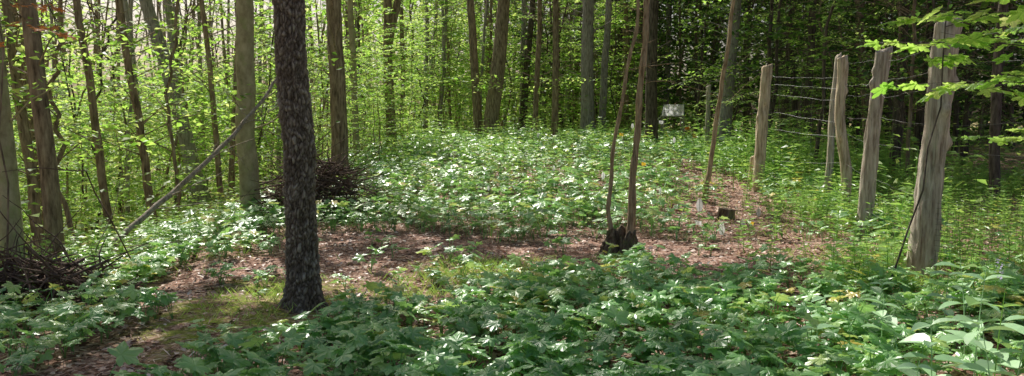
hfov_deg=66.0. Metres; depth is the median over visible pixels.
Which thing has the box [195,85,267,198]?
sapling
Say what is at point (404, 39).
sapling
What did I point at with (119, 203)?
broadleaf tree
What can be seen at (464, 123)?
undergrowth
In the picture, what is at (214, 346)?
goldenseal plant
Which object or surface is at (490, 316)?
goldenseal plant
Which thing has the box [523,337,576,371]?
goldenseal plant
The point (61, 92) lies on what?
sapling
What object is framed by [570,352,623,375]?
goldenseal plant
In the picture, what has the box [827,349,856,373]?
goldenseal plant
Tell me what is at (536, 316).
goldenseal plant
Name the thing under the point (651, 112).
pine tree
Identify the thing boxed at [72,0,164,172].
broadleaf tree
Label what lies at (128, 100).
broadleaf tree
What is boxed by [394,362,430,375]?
goldenseal plant
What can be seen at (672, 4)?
broadleaf tree
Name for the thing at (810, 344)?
goldenseal plant
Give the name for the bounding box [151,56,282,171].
sapling
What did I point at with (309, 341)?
goldenseal plant
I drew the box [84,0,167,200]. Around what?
broadleaf tree
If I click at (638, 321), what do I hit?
goldenseal plant
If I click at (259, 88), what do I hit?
sapling
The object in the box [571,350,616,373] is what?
goldenseal plant
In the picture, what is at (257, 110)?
broadleaf tree
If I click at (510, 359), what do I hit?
goldenseal plant
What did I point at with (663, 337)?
goldenseal plant
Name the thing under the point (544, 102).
pine tree
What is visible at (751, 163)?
marker
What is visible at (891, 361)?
goldenseal plant
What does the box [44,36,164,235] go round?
sapling
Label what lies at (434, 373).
goldenseal plant
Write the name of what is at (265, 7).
sky
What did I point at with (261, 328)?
goldenseal plant
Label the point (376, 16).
distant woodland
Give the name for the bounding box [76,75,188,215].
sapling
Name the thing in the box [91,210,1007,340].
grass
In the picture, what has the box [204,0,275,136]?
broadleaf tree
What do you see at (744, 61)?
pine tree
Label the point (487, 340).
goldenseal plant
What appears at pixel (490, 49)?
broadleaf tree
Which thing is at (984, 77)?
pine tree
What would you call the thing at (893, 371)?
goldenseal plant
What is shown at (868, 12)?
pine tree
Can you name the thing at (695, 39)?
pine tree
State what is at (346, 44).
broadleaf tree
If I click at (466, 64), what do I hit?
sapling
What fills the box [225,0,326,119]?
broadleaf tree
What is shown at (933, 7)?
hemlock tree
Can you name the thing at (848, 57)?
pine tree
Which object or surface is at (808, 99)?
pine tree
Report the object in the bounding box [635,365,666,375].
goldenseal plant
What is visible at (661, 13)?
pine tree
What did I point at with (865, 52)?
pine tree
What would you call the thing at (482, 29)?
broadleaf tree
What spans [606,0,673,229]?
young tree
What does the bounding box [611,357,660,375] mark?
goldenseal plant
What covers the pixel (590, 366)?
goldenseal plant
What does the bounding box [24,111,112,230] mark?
sapling
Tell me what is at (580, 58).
sapling
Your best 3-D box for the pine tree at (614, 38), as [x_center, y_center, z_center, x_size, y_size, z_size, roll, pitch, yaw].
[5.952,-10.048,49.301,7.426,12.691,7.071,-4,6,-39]
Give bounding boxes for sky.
[0,0,1023,133]
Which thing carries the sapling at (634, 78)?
on the ground at (162, 339)
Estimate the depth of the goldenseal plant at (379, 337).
4.66 m
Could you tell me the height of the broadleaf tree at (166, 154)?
15.473 m
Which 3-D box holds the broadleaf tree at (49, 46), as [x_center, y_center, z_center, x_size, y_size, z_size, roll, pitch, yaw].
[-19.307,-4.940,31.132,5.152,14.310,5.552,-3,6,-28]
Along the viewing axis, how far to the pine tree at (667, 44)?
42.50 m
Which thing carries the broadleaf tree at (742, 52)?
on the ground at (162, 339)
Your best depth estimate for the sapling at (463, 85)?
41.19 m
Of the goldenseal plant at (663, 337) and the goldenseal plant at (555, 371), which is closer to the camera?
the goldenseal plant at (555, 371)
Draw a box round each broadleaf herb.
[798,323,835,372]
[807,295,849,340]
[860,299,902,351]
[865,282,900,322]
[896,361,934,375]
[898,318,965,375]
[919,269,962,321]
[933,260,988,353]
[941,270,1016,375]
[955,320,1017,375]
[993,315,1023,375]
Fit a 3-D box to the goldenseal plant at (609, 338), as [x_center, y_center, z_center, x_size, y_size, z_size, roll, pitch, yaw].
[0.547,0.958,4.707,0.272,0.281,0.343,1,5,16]
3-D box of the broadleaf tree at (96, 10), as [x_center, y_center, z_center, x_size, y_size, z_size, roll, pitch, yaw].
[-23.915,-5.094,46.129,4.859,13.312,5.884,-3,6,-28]
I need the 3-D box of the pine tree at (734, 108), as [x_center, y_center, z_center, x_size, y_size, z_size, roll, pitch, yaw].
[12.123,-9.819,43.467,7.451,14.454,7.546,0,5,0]
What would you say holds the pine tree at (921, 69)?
on the ground at (162, 339)
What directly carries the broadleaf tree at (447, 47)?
on the ground at (162, 339)
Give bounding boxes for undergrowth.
[21,92,1023,260]
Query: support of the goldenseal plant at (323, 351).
on the ground at (162, 339)
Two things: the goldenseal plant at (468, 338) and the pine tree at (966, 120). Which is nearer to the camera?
the goldenseal plant at (468, 338)
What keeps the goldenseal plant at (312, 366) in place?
on the ground at (162, 339)
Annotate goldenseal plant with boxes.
[107,341,143,375]
[114,372,146,375]
[135,363,168,375]
[136,368,166,375]
[163,357,207,375]
[167,370,183,375]
[171,363,208,375]
[173,331,219,370]
[179,354,212,375]
[181,343,232,373]
[198,337,234,370]
[198,346,220,374]
[201,332,256,372]
[205,348,259,374]
[209,371,226,375]
[218,348,250,375]
[224,360,253,372]
[225,337,260,368]
[235,326,275,354]
[238,334,297,365]
[238,368,268,375]
[240,346,259,367]
[243,348,309,375]
[248,357,285,375]
[250,365,292,373]
[252,327,306,369]
[257,337,301,366]
[257,345,300,366]
[265,341,302,375]
[284,365,329,375]
[290,336,327,361]
[303,344,334,375]
[303,348,354,375]
[304,346,334,374]
[312,362,357,375]
[313,334,366,371]
[326,327,373,372]
[327,337,372,375]
[335,353,375,375]
[343,345,389,375]
[347,328,388,367]
[358,345,392,369]
[359,328,413,375]
[360,340,395,366]
[367,346,396,375]
[368,342,398,361]
[369,340,424,375]
[378,336,433,357]
[378,344,431,375]
[380,331,412,365]
[381,326,438,356]
[382,320,398,362]
[384,346,453,364]
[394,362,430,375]
[410,356,475,375]
[413,349,427,363]
[414,336,478,354]
[414,351,466,375]
[417,341,474,353]
[418,352,439,375]
[418,361,439,375]
[423,370,484,375]
[432,331,474,352]
[444,331,490,375]
[453,343,484,366]
[453,350,468,362]
[455,317,478,347]
[458,345,482,368]
[460,346,490,374]
[464,360,486,368]
[467,335,504,364]
[473,312,497,349]
[475,365,496,375]
[483,316,537,353]
[485,348,523,374]
[491,353,526,375]
[491,353,538,375]
[491,371,504,375]
[494,332,534,373]
[501,348,535,366]
[502,339,540,375]
[506,312,542,348]
[506,335,559,365]
[517,311,551,340]
[517,324,565,353]
[519,353,565,371]
[520,363,565,375]
[521,311,583,354]
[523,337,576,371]
[528,368,551,375]
[532,367,547,373]
[538,317,587,342]
[538,356,585,375]
[545,345,556,358]
[547,342,580,370]
[550,340,592,374]
[554,335,587,354]
[560,356,594,375]
[562,314,622,354]
[564,325,592,350]
[570,328,587,352]
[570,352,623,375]
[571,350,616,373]
[576,360,601,374]
[582,323,627,365]
[586,305,647,364]
[588,369,608,375]
[588,369,614,375]
[590,357,644,375]
[608,326,639,358]
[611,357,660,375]
[622,317,661,359]
[622,328,649,364]
[623,334,667,362]
[629,363,647,373]
[630,334,672,362]
[633,364,674,375]
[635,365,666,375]
[638,340,661,360]
[639,327,683,354]
[640,340,687,357]
[647,341,685,368]
[647,352,693,371]
[648,343,682,363]
[649,356,722,375]
[655,325,673,352]
[658,330,686,354]
[659,357,688,375]
[659,363,678,375]
[669,317,713,355]
[671,366,711,375]
[672,354,685,363]
[675,359,689,370]
[682,360,715,375]
[684,329,730,358]
[685,327,729,359]
[702,331,756,370]
[706,324,770,350]
[710,358,739,375]
[710,367,729,375]
[712,342,750,370]
[714,348,768,365]
[716,357,755,375]
[727,360,760,375]
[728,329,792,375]
[741,320,806,366]
[743,338,782,357]
[744,337,784,367]
[756,355,808,375]
[766,350,820,375]
[776,367,807,375]
[778,328,817,370]
[780,345,810,370]
[786,366,848,375]
[794,351,863,375]
[797,340,850,375]
[805,354,859,375]
[815,337,856,369]
[818,349,869,374]
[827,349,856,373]
[838,351,863,369]
[848,347,892,371]
[850,345,902,372]
[852,350,911,375]
[855,332,894,368]
[859,368,889,372]
[860,367,905,375]
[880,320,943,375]
[883,350,916,375]
[904,343,959,375]
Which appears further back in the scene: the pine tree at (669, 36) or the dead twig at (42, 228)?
the pine tree at (669, 36)
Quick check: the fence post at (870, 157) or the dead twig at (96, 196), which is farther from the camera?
the fence post at (870, 157)
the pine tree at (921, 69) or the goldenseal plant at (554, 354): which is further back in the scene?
the pine tree at (921, 69)
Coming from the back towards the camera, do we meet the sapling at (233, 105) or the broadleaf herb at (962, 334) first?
the sapling at (233, 105)
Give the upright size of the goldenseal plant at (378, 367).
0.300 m
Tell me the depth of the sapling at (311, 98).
39.22 m
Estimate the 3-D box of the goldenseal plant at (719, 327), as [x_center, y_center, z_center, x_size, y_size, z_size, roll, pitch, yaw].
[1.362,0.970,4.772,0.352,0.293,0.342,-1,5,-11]
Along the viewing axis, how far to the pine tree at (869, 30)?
22.91 m
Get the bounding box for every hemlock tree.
[482,0,568,127]
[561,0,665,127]
[669,0,870,141]
[688,0,815,136]
[706,0,858,131]
[721,0,920,176]
[773,0,926,155]
[804,0,1023,128]
[817,0,924,143]
[907,0,1023,116]
[908,0,1022,152]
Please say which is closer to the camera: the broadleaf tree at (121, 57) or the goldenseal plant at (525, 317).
the goldenseal plant at (525, 317)
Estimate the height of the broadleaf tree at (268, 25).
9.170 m
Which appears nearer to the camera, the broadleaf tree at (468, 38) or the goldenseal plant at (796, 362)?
the goldenseal plant at (796, 362)
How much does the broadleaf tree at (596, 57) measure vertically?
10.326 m
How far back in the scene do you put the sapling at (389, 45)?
21.21 m
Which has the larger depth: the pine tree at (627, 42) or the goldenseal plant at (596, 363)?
the pine tree at (627, 42)
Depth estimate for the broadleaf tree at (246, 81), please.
11.98 m
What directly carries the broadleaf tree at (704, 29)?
on the ground at (162, 339)
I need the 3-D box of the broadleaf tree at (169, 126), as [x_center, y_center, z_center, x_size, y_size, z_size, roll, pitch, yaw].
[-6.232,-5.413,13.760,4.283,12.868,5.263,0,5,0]
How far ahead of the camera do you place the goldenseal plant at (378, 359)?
4.24 m
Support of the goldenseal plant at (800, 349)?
on the ground at (162, 339)
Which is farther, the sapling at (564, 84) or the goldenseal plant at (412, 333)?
the sapling at (564, 84)
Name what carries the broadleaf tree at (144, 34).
on the ground at (162, 339)
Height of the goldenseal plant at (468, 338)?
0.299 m
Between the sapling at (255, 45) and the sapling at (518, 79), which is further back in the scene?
the sapling at (518, 79)
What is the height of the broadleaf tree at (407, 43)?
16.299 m
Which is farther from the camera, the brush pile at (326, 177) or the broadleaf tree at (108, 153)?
the broadleaf tree at (108, 153)
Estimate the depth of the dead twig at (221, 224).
10.32 m
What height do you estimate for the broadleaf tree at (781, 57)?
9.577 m
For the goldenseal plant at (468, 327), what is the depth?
4.84 m
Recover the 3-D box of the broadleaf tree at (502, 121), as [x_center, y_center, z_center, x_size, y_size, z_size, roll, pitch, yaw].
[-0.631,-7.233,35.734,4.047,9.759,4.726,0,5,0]
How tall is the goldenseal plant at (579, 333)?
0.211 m
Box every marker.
[696,198,702,220]
[719,223,724,234]
[746,156,753,190]
[756,208,760,219]
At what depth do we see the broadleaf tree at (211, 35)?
37.73 m
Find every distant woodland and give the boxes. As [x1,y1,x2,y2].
[1,0,346,195]
[341,0,597,148]
[594,0,1023,135]
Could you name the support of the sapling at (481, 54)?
on the ground at (162, 339)
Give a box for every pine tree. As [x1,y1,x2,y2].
[272,0,328,313]
[432,0,516,137]
[454,0,531,136]
[457,0,566,133]
[489,0,571,120]
[506,0,590,131]
[506,1,564,125]
[508,0,598,127]
[509,0,608,128]
[509,3,527,123]
[513,0,596,139]
[521,1,599,127]
[530,0,628,132]
[535,4,635,90]
[539,0,597,112]
[542,0,621,111]
[545,2,594,123]
[545,5,659,94]
[546,3,612,126]
[562,0,630,134]
[562,0,634,78]
[576,0,635,132]
[595,0,641,129]
[595,1,689,120]
[596,0,671,128]
[597,0,675,123]
[597,0,677,129]
[597,5,667,92]
[606,0,724,144]
[609,8,675,101]
[611,3,644,100]
[612,0,703,101]
[612,0,726,124]
[614,0,738,128]
[620,0,694,93]
[628,2,724,128]
[630,7,694,109]
[632,0,753,134]
[633,0,708,124]
[644,0,734,117]
[658,0,766,137]
[659,0,802,127]
[672,0,804,138]
[675,1,784,135]
[677,0,818,143]
[683,2,783,113]
[703,0,870,144]
[706,0,895,143]
[722,0,845,116]
[724,3,885,142]
[726,0,847,118]
[735,0,806,118]
[740,2,891,117]
[742,0,832,134]
[751,1,850,118]
[754,0,860,109]
[755,0,890,141]
[756,0,1020,145]
[759,4,884,125]
[779,0,1023,178]
[787,0,1017,180]
[795,2,890,132]
[797,0,909,137]
[802,0,922,118]
[802,0,963,143]
[804,1,924,134]
[805,0,1009,155]
[816,0,882,133]
[818,0,922,112]
[821,0,1021,162]
[825,2,917,131]
[833,0,982,104]
[841,0,989,109]
[847,0,925,127]
[850,0,1023,211]
[851,0,923,106]
[867,0,993,111]
[868,0,977,106]
[873,0,1013,75]
[887,0,1022,154]
[888,0,1023,125]
[891,0,1023,167]
[893,0,1020,143]
[893,4,964,106]
[897,8,987,127]
[952,9,1023,110]
[954,8,1023,102]
[957,23,1023,135]
[959,6,1023,145]
[963,0,1023,148]
[972,1,1023,134]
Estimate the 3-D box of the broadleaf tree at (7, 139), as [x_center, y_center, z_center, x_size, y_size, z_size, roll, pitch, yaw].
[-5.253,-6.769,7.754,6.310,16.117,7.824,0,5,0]
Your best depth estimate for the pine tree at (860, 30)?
21.42 m
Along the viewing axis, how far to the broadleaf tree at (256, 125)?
33.59 m
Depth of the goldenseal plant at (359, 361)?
4.48 m
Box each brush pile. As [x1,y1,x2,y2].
[0,206,190,316]
[213,110,410,221]
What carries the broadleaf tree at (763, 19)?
on the ground at (162, 339)
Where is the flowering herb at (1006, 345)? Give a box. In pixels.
[982,258,1021,375]
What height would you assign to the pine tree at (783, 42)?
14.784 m
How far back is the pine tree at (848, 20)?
31.26 m
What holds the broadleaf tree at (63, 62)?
on the ground at (162, 339)
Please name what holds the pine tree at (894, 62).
on the ground at (162, 339)
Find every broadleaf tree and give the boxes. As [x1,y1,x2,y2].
[0,0,108,181]
[0,0,163,261]
[0,1,178,222]
[0,9,90,236]
[0,16,123,268]
[1,0,154,260]
[1,1,99,199]
[2,0,90,192]
[2,0,92,207]
[3,0,178,221]
[5,0,219,239]
[7,0,164,250]
[9,0,111,190]
[13,0,112,232]
[15,0,184,238]
[15,138,72,208]
[19,0,189,243]
[38,0,221,225]
[38,2,112,189]
[40,0,85,185]
[40,0,109,177]
[40,0,183,226]
[42,0,96,221]
[43,1,98,212]
[46,0,234,226]
[52,0,230,158]
[53,4,123,197]
[55,0,116,203]
[64,0,228,218]
[68,1,118,178]
[68,3,163,223]
[70,0,234,218]
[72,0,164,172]
[83,4,171,165]
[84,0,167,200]
[85,0,230,198]
[86,3,222,202]
[90,0,260,202]
[91,2,170,173]
[100,0,276,207]
[104,0,174,194]
[115,0,324,209]
[115,10,168,195]
[118,0,228,203]
[125,1,230,202]
[132,0,192,197]
[133,2,172,162]
[136,0,230,158]
[138,0,232,170]
[139,0,274,184]
[146,0,351,218]
[149,0,314,199]
[151,0,214,171]
[153,1,272,149]
[161,0,257,149]
[165,0,228,147]
[182,17,274,179]
[185,0,311,178]
[189,9,274,144]
[192,5,325,179]
[195,0,274,168]
[201,12,269,118]
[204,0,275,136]
[206,1,234,180]
[218,0,322,147]
[219,0,346,179]
[221,0,269,174]
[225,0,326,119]
[226,0,275,169]
[226,13,309,179]
[256,0,412,174]
[257,0,429,163]
[274,1,365,156]
[307,0,400,158]
[310,0,382,155]
[311,1,393,125]
[311,19,350,148]
[312,0,395,149]
[313,0,380,146]
[313,2,397,150]
[315,0,375,145]
[315,8,382,119]
[329,0,395,148]
[345,0,452,156]
[355,0,456,135]
[361,0,439,114]
[363,0,439,116]
[368,0,483,131]
[372,0,487,129]
[375,4,438,112]
[393,0,460,127]
[396,0,482,131]
[397,0,497,128]
[400,0,488,132]
[405,4,476,119]
[407,0,513,130]
[414,12,466,122]
[415,1,492,129]
[417,0,486,125]
[421,0,544,108]
[429,4,489,122]
[433,0,518,97]
[446,0,547,93]
[455,0,519,99]
[455,0,529,96]
[458,0,507,91]
[461,1,549,125]
[462,0,543,130]
[465,0,552,98]
[470,0,516,123]
[478,0,564,97]
[482,1,527,121]
[484,0,562,123]
[507,0,580,131]
[509,0,598,108]
[517,1,612,96]
[530,2,621,124]
[532,0,614,127]
[544,1,602,123]
[559,0,631,89]
[562,0,639,88]
[565,0,629,119]
[594,0,682,130]
[671,0,748,126]
[680,0,774,99]
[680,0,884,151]
[687,0,780,135]
[693,0,776,133]
[693,11,774,121]
[698,0,767,136]
[705,0,760,129]
[736,0,785,85]
[751,0,808,65]
[754,1,829,136]
[760,1,806,128]
[769,0,892,108]
[773,0,834,141]
[805,6,843,146]
[814,0,859,140]
[817,0,882,137]
[890,3,907,120]
[959,0,973,120]
[984,8,1010,135]
[985,1,1015,150]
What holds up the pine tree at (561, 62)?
on the ground at (162, 339)
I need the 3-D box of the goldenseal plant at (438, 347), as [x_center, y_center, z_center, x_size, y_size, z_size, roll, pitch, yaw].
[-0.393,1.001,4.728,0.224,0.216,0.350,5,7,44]
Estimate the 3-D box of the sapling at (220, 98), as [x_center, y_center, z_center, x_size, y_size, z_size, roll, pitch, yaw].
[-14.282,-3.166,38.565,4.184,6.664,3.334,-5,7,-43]
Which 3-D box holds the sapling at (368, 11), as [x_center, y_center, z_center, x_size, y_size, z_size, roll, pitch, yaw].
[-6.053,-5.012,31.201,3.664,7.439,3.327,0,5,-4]
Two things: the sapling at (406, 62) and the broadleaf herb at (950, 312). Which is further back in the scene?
the sapling at (406, 62)
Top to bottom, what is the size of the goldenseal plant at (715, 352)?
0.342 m
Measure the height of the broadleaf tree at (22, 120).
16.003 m
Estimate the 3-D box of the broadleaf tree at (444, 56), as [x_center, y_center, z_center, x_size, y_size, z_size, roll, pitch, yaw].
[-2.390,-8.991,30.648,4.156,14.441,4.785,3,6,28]
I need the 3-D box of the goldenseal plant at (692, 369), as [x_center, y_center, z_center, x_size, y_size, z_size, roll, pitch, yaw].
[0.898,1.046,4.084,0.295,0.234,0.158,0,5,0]
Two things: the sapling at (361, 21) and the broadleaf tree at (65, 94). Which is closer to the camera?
the sapling at (361, 21)
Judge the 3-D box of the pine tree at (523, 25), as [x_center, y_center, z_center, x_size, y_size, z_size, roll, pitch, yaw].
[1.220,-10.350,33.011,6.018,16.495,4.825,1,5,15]
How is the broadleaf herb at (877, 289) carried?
on the ground at (162, 339)
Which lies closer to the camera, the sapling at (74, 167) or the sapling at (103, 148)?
the sapling at (74, 167)
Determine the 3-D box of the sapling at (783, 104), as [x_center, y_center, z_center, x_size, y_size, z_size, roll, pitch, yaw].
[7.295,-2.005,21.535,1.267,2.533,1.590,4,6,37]
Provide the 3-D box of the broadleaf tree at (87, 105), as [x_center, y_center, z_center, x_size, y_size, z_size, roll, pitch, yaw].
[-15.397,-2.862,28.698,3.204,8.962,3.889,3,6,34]
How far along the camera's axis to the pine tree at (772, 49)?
44.98 m
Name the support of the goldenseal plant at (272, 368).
on the ground at (162, 339)
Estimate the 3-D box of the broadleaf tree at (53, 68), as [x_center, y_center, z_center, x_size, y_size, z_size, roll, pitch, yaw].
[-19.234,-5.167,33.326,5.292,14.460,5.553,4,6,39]
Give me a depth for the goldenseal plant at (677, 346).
4.41 m
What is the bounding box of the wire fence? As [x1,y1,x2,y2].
[764,28,1023,277]
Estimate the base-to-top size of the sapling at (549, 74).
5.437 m
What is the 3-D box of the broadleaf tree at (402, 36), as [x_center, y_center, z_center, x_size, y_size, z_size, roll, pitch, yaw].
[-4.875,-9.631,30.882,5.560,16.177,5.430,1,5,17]
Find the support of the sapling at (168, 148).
on the ground at (162, 339)
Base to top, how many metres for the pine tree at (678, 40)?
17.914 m
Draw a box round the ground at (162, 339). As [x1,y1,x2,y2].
[0,121,1023,375]
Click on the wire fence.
(979, 251)
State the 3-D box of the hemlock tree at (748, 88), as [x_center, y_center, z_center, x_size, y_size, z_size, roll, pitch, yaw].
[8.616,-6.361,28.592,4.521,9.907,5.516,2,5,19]
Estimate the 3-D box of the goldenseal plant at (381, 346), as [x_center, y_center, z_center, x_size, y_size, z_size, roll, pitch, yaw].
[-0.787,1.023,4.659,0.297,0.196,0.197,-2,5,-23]
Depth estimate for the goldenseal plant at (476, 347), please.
4.51 m
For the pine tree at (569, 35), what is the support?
on the ground at (162, 339)
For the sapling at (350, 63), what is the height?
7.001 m
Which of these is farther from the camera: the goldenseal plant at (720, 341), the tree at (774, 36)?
the tree at (774, 36)
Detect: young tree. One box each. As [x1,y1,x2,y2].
[602,0,672,234]
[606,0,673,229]
[685,0,772,201]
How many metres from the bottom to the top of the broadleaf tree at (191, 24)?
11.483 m
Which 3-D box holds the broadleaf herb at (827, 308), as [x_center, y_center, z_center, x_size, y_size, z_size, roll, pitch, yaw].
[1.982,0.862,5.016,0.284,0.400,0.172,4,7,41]
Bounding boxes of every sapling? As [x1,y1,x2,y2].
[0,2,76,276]
[0,3,106,228]
[2,25,62,232]
[3,28,78,203]
[9,68,112,222]
[9,90,135,238]
[10,101,91,236]
[13,68,98,212]
[13,109,65,214]
[17,38,89,199]
[17,76,95,220]
[21,90,134,223]
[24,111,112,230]
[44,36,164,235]
[55,46,138,232]
[58,94,141,211]
[58,117,113,212]
[59,117,135,227]
[62,41,166,228]
[64,105,179,228]
[65,54,140,197]
[69,112,124,204]
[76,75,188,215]
[77,0,212,210]
[79,49,159,210]
[88,110,170,218]
[107,105,176,214]
[115,71,220,217]
[119,0,259,175]
[119,81,170,201]
[122,39,225,186]
[124,21,236,205]
[131,120,174,196]
[138,5,276,184]
[139,75,203,197]
[148,43,225,186]
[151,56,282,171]
[158,18,235,189]
[171,140,227,202]
[179,0,330,165]
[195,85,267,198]
[197,84,270,189]
[198,68,236,189]
[198,70,281,176]
[206,57,237,177]
[216,26,281,162]
[218,2,324,177]
[220,0,350,148]
[223,35,325,156]
[226,3,349,150]
[226,9,282,176]
[255,0,371,158]
[256,6,351,148]
[256,8,329,158]
[258,30,330,153]
[265,15,360,142]
[265,39,330,153]
[273,43,355,159]
[309,62,354,157]
[311,0,383,138]
[312,43,378,158]
[314,87,358,156]
[315,2,399,150]
[318,47,377,151]
[322,49,419,160]
[329,45,401,150]
[346,7,418,151]
[346,33,419,160]
[347,0,417,145]
[347,77,384,144]
[357,41,399,145]
[359,29,436,151]
[370,53,431,156]
[371,0,450,143]
[372,20,437,137]
[374,81,417,134]
[378,0,456,136]
[394,0,503,130]
[404,45,444,126]
[416,20,487,125]
[420,0,482,118]
[428,0,503,128]
[450,1,515,113]
[451,17,502,112]
[451,40,505,127]
[455,6,547,120]
[482,37,528,125]
[482,45,546,125]
[483,4,578,123]
[483,42,528,116]
[501,1,600,129]
[501,40,547,124]
[505,0,645,128]
[531,0,580,114]
[532,27,573,123]
[539,0,630,117]
[540,7,644,119]
[541,0,641,109]
[542,48,598,126]
[545,5,612,113]
[563,13,618,103]
[568,10,630,115]
[570,2,665,123]
[577,0,679,111]
[579,3,637,127]
[596,7,670,109]
[597,1,635,123]
[598,2,673,114]
[686,61,716,126]
[732,69,759,130]
[760,72,801,148]
[777,20,831,151]
[799,106,827,141]
[851,103,902,153]
[856,0,1023,102]
[883,54,923,144]
[889,0,1023,279]
[960,25,1023,145]
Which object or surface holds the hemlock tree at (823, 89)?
on the ground at (162, 339)
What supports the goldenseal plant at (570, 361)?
on the ground at (162, 339)
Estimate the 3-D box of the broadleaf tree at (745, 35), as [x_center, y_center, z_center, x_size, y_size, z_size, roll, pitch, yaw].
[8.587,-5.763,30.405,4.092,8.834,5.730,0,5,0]
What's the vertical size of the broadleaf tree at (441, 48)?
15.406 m
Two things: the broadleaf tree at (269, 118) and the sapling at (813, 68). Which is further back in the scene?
the broadleaf tree at (269, 118)
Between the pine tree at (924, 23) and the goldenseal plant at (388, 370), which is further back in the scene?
the pine tree at (924, 23)
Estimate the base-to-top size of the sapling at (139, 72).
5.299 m
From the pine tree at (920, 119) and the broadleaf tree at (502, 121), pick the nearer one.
the pine tree at (920, 119)
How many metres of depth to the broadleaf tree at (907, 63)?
29.00 m
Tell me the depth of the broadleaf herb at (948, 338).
4.67 m
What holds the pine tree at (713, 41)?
on the ground at (162, 339)
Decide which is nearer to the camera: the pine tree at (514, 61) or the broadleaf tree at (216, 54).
the broadleaf tree at (216, 54)
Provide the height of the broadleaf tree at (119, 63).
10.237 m
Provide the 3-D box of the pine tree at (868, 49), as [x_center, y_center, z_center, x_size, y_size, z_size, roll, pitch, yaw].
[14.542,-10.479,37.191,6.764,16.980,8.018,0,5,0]
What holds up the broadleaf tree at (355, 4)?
on the ground at (162, 339)
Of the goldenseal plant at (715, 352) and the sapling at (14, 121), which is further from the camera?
the sapling at (14, 121)
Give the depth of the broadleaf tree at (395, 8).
21.69 m
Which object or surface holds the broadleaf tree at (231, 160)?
on the ground at (162, 339)
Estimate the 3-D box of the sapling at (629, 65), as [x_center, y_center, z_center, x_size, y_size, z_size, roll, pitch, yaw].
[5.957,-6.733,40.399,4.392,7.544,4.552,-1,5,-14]
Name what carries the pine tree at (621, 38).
on the ground at (162, 339)
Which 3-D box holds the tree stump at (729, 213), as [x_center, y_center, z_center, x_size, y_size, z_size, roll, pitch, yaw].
[3.220,0.409,11.877,0.321,0.228,0.319,0,5,0]
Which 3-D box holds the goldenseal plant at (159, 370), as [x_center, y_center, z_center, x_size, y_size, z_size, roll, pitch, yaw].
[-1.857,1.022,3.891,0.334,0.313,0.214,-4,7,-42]
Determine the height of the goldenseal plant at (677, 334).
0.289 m
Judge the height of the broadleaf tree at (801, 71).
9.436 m
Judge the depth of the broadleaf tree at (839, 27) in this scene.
22.02 m
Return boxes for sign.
[660,104,684,138]
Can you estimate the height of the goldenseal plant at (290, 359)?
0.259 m
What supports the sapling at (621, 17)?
on the ground at (162, 339)
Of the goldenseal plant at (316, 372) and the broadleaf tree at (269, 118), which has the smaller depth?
the goldenseal plant at (316, 372)
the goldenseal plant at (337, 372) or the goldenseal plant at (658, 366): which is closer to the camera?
the goldenseal plant at (658, 366)
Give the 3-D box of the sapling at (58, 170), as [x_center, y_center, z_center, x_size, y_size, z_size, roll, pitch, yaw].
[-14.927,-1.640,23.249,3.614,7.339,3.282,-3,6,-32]
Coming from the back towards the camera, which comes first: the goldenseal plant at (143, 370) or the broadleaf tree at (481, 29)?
the broadleaf tree at (481, 29)
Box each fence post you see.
[704,85,710,148]
[752,64,772,192]
[823,52,841,197]
[834,55,852,209]
[854,46,892,237]
[905,17,962,280]
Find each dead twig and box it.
[2,195,70,261]
[3,167,137,273]
[59,255,140,275]
[192,192,248,258]
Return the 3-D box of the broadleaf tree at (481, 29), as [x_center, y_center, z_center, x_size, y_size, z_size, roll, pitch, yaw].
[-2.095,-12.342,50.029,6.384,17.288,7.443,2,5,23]
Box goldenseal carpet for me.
[0,127,1023,375]
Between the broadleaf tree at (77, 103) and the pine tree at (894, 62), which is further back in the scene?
the pine tree at (894, 62)
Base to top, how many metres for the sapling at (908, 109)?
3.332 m
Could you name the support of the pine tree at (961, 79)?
on the ground at (162, 339)
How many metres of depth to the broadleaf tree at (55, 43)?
38.31 m
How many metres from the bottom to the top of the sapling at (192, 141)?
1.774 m
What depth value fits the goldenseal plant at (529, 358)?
4.60 m
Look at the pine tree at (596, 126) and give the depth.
31.28 m
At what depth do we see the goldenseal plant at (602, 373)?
4.06 m
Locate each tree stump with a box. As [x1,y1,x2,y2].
[594,224,646,258]
[716,208,735,219]
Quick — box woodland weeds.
[0,112,1023,311]
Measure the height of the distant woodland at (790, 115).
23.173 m
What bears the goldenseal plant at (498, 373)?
on the ground at (162, 339)
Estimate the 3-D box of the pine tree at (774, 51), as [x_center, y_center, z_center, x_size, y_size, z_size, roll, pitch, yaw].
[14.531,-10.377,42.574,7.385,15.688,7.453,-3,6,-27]
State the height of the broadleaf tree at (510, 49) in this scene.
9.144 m
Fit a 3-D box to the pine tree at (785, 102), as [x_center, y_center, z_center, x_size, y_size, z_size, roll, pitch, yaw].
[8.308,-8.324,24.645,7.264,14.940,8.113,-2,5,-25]
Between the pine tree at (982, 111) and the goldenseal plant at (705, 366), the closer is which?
the goldenseal plant at (705, 366)
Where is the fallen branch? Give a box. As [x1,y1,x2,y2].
[86,44,330,262]
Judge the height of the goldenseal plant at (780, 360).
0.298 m
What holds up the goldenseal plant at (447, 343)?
on the ground at (162, 339)
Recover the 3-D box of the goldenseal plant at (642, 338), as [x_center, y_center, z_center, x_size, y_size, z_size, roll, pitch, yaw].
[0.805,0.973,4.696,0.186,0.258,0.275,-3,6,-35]
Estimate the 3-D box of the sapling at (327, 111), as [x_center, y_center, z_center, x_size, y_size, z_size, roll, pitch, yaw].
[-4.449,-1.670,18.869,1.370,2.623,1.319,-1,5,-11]
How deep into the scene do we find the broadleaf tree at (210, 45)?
34.62 m
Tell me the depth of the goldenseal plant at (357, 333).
4.40 m
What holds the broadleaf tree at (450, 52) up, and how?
on the ground at (162, 339)

